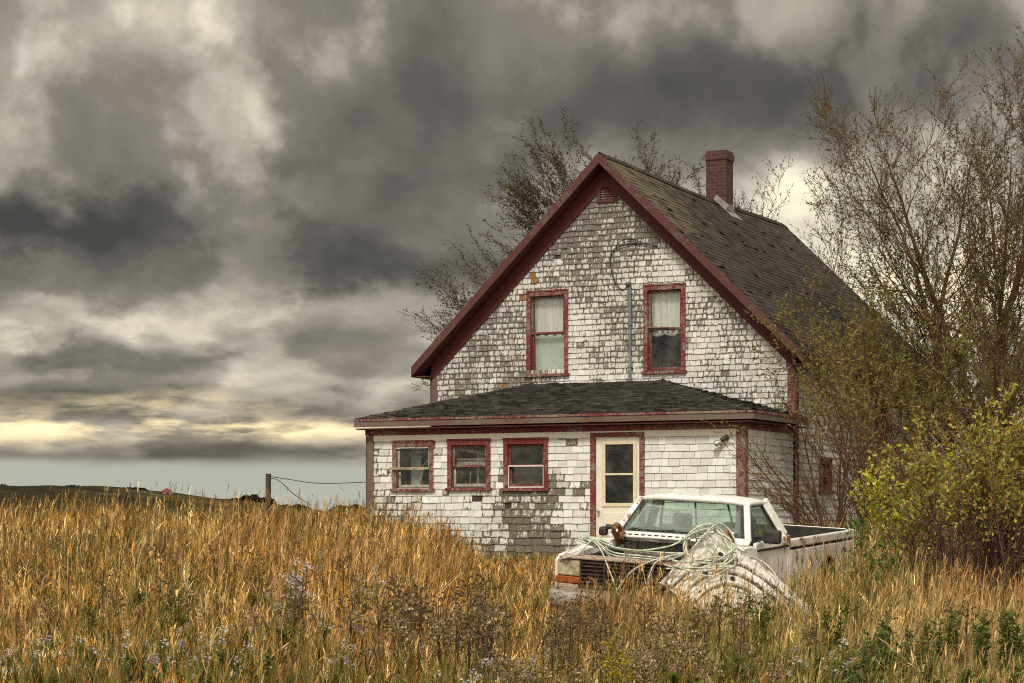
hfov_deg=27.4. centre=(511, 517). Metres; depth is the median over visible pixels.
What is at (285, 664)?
aster plant
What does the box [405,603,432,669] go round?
goldenrod plant
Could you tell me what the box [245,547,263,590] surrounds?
goldenrod plant
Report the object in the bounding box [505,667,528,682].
goldenrod plant
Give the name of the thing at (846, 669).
aster plant
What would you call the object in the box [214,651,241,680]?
leafy weed
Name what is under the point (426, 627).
goldenrod plant
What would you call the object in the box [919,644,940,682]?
leafy weed
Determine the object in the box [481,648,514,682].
goldenrod plant
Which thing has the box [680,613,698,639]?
goldenrod plant
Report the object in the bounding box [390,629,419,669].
goldenrod plant
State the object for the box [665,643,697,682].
goldenrod plant
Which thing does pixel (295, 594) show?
aster plant
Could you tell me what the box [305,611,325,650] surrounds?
aster plant
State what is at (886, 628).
leafy weed
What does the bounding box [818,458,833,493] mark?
window
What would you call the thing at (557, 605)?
goldenrod plant
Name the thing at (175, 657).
aster plant
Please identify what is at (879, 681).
leafy weed
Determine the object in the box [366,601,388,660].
goldenrod plant
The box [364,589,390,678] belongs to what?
goldenrod plant
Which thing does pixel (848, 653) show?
leafy weed
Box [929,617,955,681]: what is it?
leafy weed
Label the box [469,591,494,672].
goldenrod plant
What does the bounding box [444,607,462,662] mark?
goldenrod plant
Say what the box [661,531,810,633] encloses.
boat
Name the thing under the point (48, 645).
aster plant
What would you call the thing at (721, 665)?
leafy weed
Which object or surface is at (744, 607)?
goldenrod plant
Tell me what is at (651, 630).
goldenrod plant
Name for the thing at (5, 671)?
aster plant
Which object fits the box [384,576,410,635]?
goldenrod plant
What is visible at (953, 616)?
leafy weed
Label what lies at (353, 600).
goldenrod plant
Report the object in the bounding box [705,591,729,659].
goldenrod plant
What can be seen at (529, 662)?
goldenrod plant
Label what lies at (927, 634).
leafy weed
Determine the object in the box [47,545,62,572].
goldenrod plant
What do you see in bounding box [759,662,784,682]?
goldenrod plant
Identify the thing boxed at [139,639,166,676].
aster plant
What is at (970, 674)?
leafy weed
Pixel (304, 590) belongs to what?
goldenrod plant
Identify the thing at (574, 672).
goldenrod plant
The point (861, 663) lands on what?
leafy weed
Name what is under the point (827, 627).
leafy weed
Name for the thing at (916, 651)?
goldenrod plant
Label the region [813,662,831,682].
leafy weed
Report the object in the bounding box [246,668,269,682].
leafy weed
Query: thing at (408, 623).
goldenrod plant
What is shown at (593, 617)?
goldenrod plant
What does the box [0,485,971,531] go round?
hills
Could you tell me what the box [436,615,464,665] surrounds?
goldenrod plant
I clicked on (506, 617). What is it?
goldenrod plant
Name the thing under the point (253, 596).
leafy weed
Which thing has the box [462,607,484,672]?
goldenrod plant
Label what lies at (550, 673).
goldenrod plant
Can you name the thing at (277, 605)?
aster plant
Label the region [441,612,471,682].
goldenrod plant
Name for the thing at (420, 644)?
goldenrod plant
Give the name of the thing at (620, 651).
goldenrod plant
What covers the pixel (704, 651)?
goldenrod plant
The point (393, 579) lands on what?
goldenrod plant
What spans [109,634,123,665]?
aster plant
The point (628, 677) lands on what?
goldenrod plant
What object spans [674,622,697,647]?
goldenrod plant
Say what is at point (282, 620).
goldenrod plant
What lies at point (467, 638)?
goldenrod plant
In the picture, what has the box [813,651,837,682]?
leafy weed
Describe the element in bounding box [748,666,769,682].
leafy weed
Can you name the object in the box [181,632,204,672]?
aster plant
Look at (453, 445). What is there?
window
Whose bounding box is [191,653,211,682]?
aster plant
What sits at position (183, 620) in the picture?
leafy weed
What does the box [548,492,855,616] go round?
pickup truck
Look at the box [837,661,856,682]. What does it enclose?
leafy weed
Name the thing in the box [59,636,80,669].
aster plant
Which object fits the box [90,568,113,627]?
goldenrod plant
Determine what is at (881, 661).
leafy weed
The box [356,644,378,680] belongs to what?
goldenrod plant
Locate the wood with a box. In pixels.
[1,484,361,509]
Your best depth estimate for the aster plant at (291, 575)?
21.35 m
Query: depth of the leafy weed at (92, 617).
19.00 m
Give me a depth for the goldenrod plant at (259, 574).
19.45 m
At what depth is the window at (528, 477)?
38.46 m
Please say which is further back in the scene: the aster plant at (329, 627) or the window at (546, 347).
the window at (546, 347)
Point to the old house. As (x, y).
(585, 358)
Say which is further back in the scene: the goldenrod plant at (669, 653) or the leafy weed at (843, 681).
the goldenrod plant at (669, 653)
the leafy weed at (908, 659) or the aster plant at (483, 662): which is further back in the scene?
the leafy weed at (908, 659)
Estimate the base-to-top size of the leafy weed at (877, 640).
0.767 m
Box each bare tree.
[397,224,512,390]
[479,106,705,262]
[659,156,864,293]
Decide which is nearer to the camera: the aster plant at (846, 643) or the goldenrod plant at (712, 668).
the goldenrod plant at (712, 668)
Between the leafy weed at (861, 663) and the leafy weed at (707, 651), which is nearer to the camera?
the leafy weed at (861, 663)
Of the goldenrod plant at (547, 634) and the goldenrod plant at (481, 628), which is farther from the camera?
the goldenrod plant at (547, 634)
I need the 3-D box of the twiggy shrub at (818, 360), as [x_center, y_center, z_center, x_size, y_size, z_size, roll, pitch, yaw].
[6.632,-1.720,38.013,4.951,5.827,3.238,0,0,0]
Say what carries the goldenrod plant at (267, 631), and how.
on the ground
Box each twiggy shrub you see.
[699,310,948,549]
[743,266,1020,535]
[840,360,1006,536]
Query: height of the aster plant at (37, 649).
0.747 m
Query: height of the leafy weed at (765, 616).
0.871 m
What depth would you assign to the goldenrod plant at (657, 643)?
15.02 m
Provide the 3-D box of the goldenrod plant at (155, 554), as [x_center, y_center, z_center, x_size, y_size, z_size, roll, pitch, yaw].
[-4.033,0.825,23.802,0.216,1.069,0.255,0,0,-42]
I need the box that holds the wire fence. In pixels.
[265,474,363,522]
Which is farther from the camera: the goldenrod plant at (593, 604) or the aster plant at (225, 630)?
the goldenrod plant at (593, 604)
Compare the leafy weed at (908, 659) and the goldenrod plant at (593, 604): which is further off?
the goldenrod plant at (593, 604)
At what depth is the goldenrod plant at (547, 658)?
15.23 m
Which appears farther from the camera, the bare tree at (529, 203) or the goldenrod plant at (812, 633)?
the bare tree at (529, 203)
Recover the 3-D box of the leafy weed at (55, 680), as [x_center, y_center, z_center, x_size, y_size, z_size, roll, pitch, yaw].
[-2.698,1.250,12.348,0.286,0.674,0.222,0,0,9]
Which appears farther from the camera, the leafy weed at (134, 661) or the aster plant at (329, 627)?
the aster plant at (329, 627)
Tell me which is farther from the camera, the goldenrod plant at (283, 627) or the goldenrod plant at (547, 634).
the goldenrod plant at (283, 627)
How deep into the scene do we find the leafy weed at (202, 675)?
12.93 m
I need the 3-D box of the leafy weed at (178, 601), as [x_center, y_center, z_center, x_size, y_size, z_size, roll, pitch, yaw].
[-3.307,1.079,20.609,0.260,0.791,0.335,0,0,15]
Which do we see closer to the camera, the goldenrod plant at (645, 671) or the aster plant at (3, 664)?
the goldenrod plant at (645, 671)
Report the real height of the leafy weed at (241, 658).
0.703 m
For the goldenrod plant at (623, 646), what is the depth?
15.93 m
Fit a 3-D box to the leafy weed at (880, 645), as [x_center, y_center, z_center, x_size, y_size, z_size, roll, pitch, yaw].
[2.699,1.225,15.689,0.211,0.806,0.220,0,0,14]
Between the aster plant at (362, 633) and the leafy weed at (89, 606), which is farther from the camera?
the leafy weed at (89, 606)
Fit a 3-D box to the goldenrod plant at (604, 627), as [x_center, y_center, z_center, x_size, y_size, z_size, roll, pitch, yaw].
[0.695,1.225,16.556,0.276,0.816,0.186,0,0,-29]
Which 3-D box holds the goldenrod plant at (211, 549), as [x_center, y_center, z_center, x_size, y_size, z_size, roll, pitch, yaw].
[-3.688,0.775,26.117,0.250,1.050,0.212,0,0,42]
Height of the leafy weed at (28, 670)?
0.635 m
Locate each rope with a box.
[562,535,688,600]
[640,523,779,594]
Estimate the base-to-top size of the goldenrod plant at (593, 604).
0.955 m
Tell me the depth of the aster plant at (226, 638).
16.66 m
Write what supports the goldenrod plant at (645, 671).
on the ground
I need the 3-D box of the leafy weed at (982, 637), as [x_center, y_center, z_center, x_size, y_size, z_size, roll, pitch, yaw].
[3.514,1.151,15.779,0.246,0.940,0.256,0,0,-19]
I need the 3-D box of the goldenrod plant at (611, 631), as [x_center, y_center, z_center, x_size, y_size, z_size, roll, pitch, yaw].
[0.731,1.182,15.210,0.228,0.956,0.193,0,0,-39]
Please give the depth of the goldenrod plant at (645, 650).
14.33 m
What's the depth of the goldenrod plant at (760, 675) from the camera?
14.57 m
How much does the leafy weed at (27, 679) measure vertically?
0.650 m
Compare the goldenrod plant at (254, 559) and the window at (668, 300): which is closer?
the goldenrod plant at (254, 559)
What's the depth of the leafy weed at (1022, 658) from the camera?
15.03 m
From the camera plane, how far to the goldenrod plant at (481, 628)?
15.39 m
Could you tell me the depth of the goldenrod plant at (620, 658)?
13.27 m
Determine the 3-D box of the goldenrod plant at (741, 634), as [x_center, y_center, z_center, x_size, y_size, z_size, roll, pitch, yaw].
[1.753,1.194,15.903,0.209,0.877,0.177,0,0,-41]
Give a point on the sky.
(218, 218)
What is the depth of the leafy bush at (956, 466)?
27.00 m
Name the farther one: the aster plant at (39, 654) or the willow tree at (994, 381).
the willow tree at (994, 381)
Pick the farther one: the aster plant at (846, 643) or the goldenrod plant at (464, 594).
the goldenrod plant at (464, 594)
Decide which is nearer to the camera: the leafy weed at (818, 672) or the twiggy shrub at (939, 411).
the leafy weed at (818, 672)
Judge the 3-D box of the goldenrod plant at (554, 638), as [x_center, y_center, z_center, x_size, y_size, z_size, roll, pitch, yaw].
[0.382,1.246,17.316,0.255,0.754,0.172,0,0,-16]
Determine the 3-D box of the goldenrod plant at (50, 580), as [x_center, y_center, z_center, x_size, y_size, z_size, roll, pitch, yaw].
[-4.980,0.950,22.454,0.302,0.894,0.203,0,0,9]
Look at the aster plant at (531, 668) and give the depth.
13.82 m
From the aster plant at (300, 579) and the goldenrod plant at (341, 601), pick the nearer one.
the goldenrod plant at (341, 601)
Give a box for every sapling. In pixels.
[816,496,900,604]
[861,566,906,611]
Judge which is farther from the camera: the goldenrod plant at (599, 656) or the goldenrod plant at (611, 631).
the goldenrod plant at (611, 631)
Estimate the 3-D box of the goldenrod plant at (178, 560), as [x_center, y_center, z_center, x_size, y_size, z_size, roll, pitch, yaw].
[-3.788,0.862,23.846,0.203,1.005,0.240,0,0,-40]
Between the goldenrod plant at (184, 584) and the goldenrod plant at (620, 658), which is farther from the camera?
the goldenrod plant at (184, 584)
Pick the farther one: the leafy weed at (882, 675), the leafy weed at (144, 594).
the leafy weed at (144, 594)
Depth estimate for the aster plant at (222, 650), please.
14.19 m
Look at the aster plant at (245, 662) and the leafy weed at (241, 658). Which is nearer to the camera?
the leafy weed at (241, 658)
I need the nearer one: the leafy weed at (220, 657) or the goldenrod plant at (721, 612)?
the leafy weed at (220, 657)
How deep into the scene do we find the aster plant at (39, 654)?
14.12 m
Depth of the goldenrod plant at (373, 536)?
29.44 m
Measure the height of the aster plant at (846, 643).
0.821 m
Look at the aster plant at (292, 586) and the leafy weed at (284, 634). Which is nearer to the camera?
the leafy weed at (284, 634)
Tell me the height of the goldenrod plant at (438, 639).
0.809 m
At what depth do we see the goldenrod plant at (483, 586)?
16.39 m
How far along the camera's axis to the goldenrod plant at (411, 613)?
17.31 m
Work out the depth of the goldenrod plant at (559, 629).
15.58 m
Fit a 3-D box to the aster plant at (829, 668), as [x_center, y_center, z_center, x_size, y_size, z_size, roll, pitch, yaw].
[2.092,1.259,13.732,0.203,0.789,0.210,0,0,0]
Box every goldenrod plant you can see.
[18,554,35,603]
[34,598,59,652]
[36,565,56,603]
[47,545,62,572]
[61,558,77,594]
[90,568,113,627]
[101,590,127,651]
[145,544,164,599]
[147,576,171,638]
[152,538,165,564]
[158,575,180,611]
[171,550,185,590]
[173,586,199,633]
[177,577,191,598]
[194,605,217,647]
[206,539,220,575]
[214,543,229,579]
[230,562,255,589]
[241,605,262,657]
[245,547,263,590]
[245,564,270,609]
[251,630,270,663]
[265,606,302,630]
[271,618,296,639]
[280,590,311,669]
[285,597,309,635]
[289,576,314,643]
[298,614,323,652]
[330,605,367,665]
[331,556,352,594]
[331,594,350,625]
[335,556,349,591]
[341,590,364,616]
[349,575,368,617]
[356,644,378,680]
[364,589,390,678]
[365,527,378,544]
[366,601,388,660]
[368,637,396,675]
[380,617,407,679]
[381,572,404,648]
[381,581,404,651]
[382,597,418,674]
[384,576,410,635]
[389,640,410,670]
[390,594,418,653]
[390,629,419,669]
[391,588,421,666]
[393,597,423,656]
[398,602,420,678]
[399,630,433,678]
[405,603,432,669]
[408,579,434,668]
[409,592,441,669]
[416,614,438,668]
[422,615,451,676]
[425,618,459,682]
[427,591,446,667]
[428,622,449,658]
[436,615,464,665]
[438,628,471,679]
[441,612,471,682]
[444,600,475,682]
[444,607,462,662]
[451,575,476,662]
[458,583,485,682]
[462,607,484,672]
[463,598,493,681]
[463,610,504,671]
[463,621,479,668]
[468,574,492,658]
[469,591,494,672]
[473,578,501,671]
[473,602,508,674]
[480,615,504,658]
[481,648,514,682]
[489,606,521,669]
[492,658,530,682]
[499,667,514,682]
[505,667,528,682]
[520,658,545,681]
[520,668,538,682]
[530,620,551,680]
[538,647,565,682]
[538,666,560,682]
[541,634,570,673]
[543,614,557,661]
[543,616,573,679]
[546,592,567,675]
[546,622,569,676]
[547,615,568,681]
[547,624,574,670]
[551,613,576,667]
[553,638,577,680]
[558,600,586,679]
[558,613,584,681]
[559,663,582,682]
[563,604,582,664]
[565,616,589,674]
[570,590,590,659]
[571,668,594,682]
[578,601,595,616]
[579,609,599,676]
[582,595,607,653]
[584,620,607,682]
[586,642,622,681]
[587,624,617,671]
[588,615,610,682]
[591,647,617,682]
[594,616,623,681]
[597,656,624,682]
[598,637,622,677]
[601,659,633,682]
[602,653,630,680]
[604,646,631,680]
[608,635,631,671]
[614,660,637,682]
[625,651,652,682]
[627,649,659,682]
[628,655,657,682]
[629,651,656,681]
[631,632,654,670]
[632,596,658,648]
[640,616,661,665]
[644,636,669,682]
[650,620,672,674]
[652,621,678,681]
[652,633,678,672]
[658,635,678,680]
[659,655,696,681]
[661,612,683,661]
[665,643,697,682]
[667,642,701,680]
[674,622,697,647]
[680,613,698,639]
[684,643,709,680]
[685,607,708,655]
[687,643,714,664]
[687,665,709,681]
[693,609,713,648]
[702,661,723,682]
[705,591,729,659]
[710,597,732,660]
[721,603,741,648]
[727,619,753,668]
[730,597,756,668]
[731,642,766,667]
[743,656,762,681]
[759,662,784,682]
[768,652,797,681]
[801,622,820,673]
[806,618,826,658]
[850,639,875,682]
[876,611,898,637]
[908,637,930,681]
[942,600,957,645]
[953,600,979,669]
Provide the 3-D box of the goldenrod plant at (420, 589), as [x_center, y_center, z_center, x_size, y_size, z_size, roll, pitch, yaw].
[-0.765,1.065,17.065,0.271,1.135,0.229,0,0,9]
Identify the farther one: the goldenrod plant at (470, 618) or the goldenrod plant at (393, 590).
the goldenrod plant at (393, 590)
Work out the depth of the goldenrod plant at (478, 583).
18.86 m
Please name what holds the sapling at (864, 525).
on the ground
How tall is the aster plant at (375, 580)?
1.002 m
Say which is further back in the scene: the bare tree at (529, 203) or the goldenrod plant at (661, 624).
the bare tree at (529, 203)
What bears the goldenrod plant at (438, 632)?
on the ground
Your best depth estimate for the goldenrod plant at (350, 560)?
21.93 m
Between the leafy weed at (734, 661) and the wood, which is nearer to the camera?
the leafy weed at (734, 661)
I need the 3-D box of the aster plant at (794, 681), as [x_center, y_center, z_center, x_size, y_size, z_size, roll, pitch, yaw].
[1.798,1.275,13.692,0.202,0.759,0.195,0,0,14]
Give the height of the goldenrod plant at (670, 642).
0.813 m
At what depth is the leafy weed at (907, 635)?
14.99 m
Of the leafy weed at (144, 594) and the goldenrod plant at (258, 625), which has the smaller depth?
the goldenrod plant at (258, 625)
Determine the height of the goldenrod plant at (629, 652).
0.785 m
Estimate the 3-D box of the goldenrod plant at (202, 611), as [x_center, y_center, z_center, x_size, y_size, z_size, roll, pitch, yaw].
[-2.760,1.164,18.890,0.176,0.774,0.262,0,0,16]
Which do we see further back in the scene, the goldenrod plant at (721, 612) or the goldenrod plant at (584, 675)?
the goldenrod plant at (721, 612)
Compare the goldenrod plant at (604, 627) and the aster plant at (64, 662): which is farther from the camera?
the goldenrod plant at (604, 627)
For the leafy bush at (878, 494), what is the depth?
25.86 m
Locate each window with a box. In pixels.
[389,440,434,491]
[445,438,491,490]
[501,437,549,490]
[524,288,569,376]
[641,282,686,374]
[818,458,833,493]
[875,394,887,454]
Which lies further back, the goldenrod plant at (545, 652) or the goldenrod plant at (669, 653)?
the goldenrod plant at (669, 653)
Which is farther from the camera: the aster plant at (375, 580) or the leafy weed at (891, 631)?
the aster plant at (375, 580)
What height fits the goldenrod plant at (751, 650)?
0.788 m
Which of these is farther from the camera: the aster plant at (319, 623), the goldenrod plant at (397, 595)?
the aster plant at (319, 623)
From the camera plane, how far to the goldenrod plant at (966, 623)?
16.83 m
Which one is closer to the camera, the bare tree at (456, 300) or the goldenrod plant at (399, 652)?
the goldenrod plant at (399, 652)
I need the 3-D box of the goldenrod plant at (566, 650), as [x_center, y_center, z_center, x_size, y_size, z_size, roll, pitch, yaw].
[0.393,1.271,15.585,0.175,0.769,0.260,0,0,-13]
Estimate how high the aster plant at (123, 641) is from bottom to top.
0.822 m
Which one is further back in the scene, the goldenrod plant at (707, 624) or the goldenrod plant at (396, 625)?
the goldenrod plant at (707, 624)
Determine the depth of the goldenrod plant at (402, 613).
15.97 m
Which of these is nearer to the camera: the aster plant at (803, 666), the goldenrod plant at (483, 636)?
the aster plant at (803, 666)
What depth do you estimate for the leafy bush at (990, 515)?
24.89 m
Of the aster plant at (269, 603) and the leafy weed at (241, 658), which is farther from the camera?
the aster plant at (269, 603)
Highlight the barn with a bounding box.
[160,488,172,494]
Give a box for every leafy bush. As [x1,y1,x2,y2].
[846,444,1023,608]
[867,379,1023,603]
[928,408,1023,576]
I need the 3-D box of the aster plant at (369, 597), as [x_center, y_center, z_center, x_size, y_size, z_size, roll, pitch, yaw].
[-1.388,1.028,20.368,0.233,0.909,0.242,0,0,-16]
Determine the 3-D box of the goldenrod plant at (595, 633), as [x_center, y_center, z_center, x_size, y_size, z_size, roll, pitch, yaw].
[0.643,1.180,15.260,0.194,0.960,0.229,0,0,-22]
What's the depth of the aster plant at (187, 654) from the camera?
14.55 m
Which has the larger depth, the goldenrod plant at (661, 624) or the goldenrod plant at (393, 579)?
the goldenrod plant at (393, 579)
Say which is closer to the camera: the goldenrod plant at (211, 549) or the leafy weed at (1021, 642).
the leafy weed at (1021, 642)
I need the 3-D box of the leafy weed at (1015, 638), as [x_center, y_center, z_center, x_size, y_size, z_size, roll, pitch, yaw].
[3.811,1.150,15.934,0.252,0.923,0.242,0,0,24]
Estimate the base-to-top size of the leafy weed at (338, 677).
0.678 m
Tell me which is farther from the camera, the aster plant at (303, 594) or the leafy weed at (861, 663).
the aster plant at (303, 594)
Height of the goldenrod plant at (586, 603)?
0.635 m
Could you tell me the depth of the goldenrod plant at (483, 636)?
16.09 m
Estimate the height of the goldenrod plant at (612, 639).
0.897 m
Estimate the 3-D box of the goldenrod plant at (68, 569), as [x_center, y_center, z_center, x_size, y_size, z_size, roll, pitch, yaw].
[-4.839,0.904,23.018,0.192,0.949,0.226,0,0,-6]
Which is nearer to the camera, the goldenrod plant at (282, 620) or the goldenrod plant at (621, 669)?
the goldenrod plant at (621, 669)
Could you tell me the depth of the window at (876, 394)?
44.35 m
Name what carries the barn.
on the hills
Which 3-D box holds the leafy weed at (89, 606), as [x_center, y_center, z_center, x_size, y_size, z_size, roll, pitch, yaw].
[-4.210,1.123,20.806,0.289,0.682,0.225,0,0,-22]
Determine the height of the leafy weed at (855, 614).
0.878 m
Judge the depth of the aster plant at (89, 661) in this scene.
13.96 m
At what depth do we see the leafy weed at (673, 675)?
13.56 m
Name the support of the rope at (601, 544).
on the pickup truck
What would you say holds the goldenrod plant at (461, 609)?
on the ground
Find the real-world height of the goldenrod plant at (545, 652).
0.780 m
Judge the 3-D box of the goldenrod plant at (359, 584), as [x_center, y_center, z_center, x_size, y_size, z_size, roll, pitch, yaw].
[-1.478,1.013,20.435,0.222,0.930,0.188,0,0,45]
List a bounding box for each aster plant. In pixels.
[0,652,14,679]
[1,649,11,677]
[19,634,38,672]
[21,638,43,671]
[21,650,40,669]
[45,635,69,676]
[57,650,70,675]
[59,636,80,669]
[73,647,96,682]
[105,629,132,668]
[108,643,132,670]
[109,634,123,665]
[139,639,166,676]
[146,639,168,669]
[167,641,185,670]
[177,639,200,678]
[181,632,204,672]
[184,623,207,665]
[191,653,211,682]
[201,626,228,665]
[212,638,235,662]
[218,624,236,652]
[221,656,241,681]
[240,626,261,676]
[264,589,286,659]
[266,594,278,619]
[270,648,290,681]
[276,558,299,607]
[280,576,303,638]
[285,562,310,628]
[287,568,310,642]
[291,575,315,623]
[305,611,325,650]
[310,551,328,607]
[311,626,330,653]
[328,639,354,682]
[344,643,361,682]
[351,574,368,622]
[352,614,368,652]
[360,577,377,630]
[370,565,387,610]
[459,659,489,682]
[479,657,495,682]
[522,653,537,679]
[523,658,542,681]
[781,656,800,682]
[789,645,812,682]
[821,650,845,682]
[823,638,848,672]
[841,663,864,682]
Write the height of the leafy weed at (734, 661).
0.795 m
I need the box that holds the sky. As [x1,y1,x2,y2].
[0,0,1023,510]
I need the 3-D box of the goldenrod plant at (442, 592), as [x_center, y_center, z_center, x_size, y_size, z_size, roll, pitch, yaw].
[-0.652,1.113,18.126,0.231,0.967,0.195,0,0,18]
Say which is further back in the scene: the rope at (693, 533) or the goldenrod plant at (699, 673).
the rope at (693, 533)
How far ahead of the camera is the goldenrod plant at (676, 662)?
13.65 m
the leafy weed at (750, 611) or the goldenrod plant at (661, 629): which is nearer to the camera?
the goldenrod plant at (661, 629)
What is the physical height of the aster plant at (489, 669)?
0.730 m
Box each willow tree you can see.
[792,22,1023,526]
[930,266,1023,476]
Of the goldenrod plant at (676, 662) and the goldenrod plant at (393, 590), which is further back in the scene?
the goldenrod plant at (393, 590)
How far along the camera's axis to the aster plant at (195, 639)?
17.00 m
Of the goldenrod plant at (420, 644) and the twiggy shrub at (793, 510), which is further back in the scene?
the twiggy shrub at (793, 510)
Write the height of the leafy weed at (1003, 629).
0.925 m
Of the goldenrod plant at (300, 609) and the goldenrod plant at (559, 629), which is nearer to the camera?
the goldenrod plant at (559, 629)
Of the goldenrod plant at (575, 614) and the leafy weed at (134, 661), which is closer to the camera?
the leafy weed at (134, 661)
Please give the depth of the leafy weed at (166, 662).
14.12 m
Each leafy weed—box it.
[19,666,41,682]
[23,674,42,682]
[45,673,64,682]
[73,645,101,682]
[77,597,97,624]
[77,606,100,644]
[121,653,150,682]
[129,591,149,627]
[143,672,165,682]
[158,657,178,679]
[162,606,186,660]
[166,589,184,628]
[170,669,193,682]
[192,667,213,682]
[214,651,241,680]
[218,657,244,681]
[246,593,267,642]
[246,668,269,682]
[254,652,280,682]
[272,627,299,667]
[329,672,347,682]
[663,671,685,682]
[683,646,710,679]
[719,660,740,682]
[731,649,757,682]
[746,592,766,649]
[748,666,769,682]
[753,598,772,658]
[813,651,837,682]
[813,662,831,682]
[820,607,845,672]
[827,678,845,682]
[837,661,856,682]
[839,592,862,652]
[843,642,869,680]
[848,648,874,682]
[861,628,886,665]
[865,638,879,679]
[865,671,886,682]
[866,637,890,680]
[874,678,888,682]
[875,626,892,667]
[876,616,892,673]
[885,642,904,679]
[892,638,912,682]
[903,625,929,682]
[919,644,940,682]
[921,619,945,677]
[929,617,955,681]
[946,607,963,671]
[952,668,980,682]
[970,608,992,679]
[973,625,992,676]
[977,677,995,682]
[992,607,1011,682]
[1000,609,1022,681]
[1008,656,1023,682]
[1015,624,1023,663]
[1018,635,1023,681]
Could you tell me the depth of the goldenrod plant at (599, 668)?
14.75 m
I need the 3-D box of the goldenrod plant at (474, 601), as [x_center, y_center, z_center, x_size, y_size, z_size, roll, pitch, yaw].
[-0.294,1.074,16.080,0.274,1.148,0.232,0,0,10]
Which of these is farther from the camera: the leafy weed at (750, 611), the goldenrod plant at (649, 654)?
the leafy weed at (750, 611)
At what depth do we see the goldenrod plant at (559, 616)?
16.34 m
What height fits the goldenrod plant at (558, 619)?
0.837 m
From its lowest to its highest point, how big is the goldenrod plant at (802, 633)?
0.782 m
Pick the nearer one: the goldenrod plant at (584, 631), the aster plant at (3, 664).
the aster plant at (3, 664)
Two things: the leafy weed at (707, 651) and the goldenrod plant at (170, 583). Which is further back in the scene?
the goldenrod plant at (170, 583)
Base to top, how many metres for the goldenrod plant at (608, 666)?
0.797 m
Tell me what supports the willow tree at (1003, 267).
on the ground
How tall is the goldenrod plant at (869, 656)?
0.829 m
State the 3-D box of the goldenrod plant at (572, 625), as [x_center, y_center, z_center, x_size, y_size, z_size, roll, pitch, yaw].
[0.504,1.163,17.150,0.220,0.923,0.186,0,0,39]
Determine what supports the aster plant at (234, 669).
on the ground
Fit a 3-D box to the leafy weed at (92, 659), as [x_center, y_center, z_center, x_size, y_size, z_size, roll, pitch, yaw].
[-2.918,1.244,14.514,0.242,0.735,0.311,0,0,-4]
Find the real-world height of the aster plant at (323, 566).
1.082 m
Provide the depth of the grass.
20.92 m
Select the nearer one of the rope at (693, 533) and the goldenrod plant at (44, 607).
the goldenrod plant at (44, 607)
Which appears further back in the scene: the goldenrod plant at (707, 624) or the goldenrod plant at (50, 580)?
the goldenrod plant at (50, 580)
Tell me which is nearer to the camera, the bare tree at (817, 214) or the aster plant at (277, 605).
the aster plant at (277, 605)
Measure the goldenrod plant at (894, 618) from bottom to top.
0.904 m
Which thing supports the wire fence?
on the ground
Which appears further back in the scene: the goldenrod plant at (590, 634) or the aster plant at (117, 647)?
the goldenrod plant at (590, 634)
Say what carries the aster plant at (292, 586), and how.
on the ground
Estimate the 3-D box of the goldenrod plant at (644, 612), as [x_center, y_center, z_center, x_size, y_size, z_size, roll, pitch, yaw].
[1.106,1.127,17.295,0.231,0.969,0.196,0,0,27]
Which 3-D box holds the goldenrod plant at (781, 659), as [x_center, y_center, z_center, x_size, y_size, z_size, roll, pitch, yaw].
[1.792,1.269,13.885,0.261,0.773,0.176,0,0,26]
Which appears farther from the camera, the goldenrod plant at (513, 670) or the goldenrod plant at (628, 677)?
the goldenrod plant at (628, 677)
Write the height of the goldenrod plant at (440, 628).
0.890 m
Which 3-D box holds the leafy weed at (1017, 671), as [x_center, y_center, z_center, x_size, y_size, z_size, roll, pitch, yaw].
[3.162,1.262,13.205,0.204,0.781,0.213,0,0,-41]
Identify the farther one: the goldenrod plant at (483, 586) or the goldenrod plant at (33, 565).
the goldenrod plant at (33, 565)
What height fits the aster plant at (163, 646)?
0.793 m
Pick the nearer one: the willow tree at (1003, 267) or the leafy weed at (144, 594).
the leafy weed at (144, 594)
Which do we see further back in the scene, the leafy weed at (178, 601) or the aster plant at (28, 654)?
the leafy weed at (178, 601)
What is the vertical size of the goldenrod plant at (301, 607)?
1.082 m
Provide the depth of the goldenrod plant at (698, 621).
17.19 m
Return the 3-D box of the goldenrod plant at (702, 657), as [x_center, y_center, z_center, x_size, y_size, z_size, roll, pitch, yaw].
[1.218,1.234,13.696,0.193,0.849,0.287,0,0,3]
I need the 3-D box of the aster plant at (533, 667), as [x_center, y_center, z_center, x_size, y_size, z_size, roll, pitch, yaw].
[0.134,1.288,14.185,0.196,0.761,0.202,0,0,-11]
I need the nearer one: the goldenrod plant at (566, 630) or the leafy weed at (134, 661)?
the leafy weed at (134, 661)
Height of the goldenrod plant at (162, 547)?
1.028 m
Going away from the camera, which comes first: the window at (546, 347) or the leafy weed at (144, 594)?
the leafy weed at (144, 594)
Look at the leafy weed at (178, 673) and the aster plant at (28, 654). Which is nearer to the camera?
the leafy weed at (178, 673)
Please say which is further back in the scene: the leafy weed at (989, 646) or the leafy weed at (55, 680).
the leafy weed at (989, 646)
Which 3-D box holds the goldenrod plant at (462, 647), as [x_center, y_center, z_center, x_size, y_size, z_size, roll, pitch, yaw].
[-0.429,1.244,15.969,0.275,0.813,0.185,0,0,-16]
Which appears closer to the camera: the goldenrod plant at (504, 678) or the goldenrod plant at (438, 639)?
the goldenrod plant at (504, 678)
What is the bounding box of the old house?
[353,150,954,562]
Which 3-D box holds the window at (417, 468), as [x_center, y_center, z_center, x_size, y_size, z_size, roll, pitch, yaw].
[-1.758,-0.972,39.556,0.943,0.965,0.605,0,0,26]
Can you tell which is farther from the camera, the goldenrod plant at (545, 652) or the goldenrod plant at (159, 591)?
the goldenrod plant at (159, 591)
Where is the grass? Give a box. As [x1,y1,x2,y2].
[0,481,1023,682]

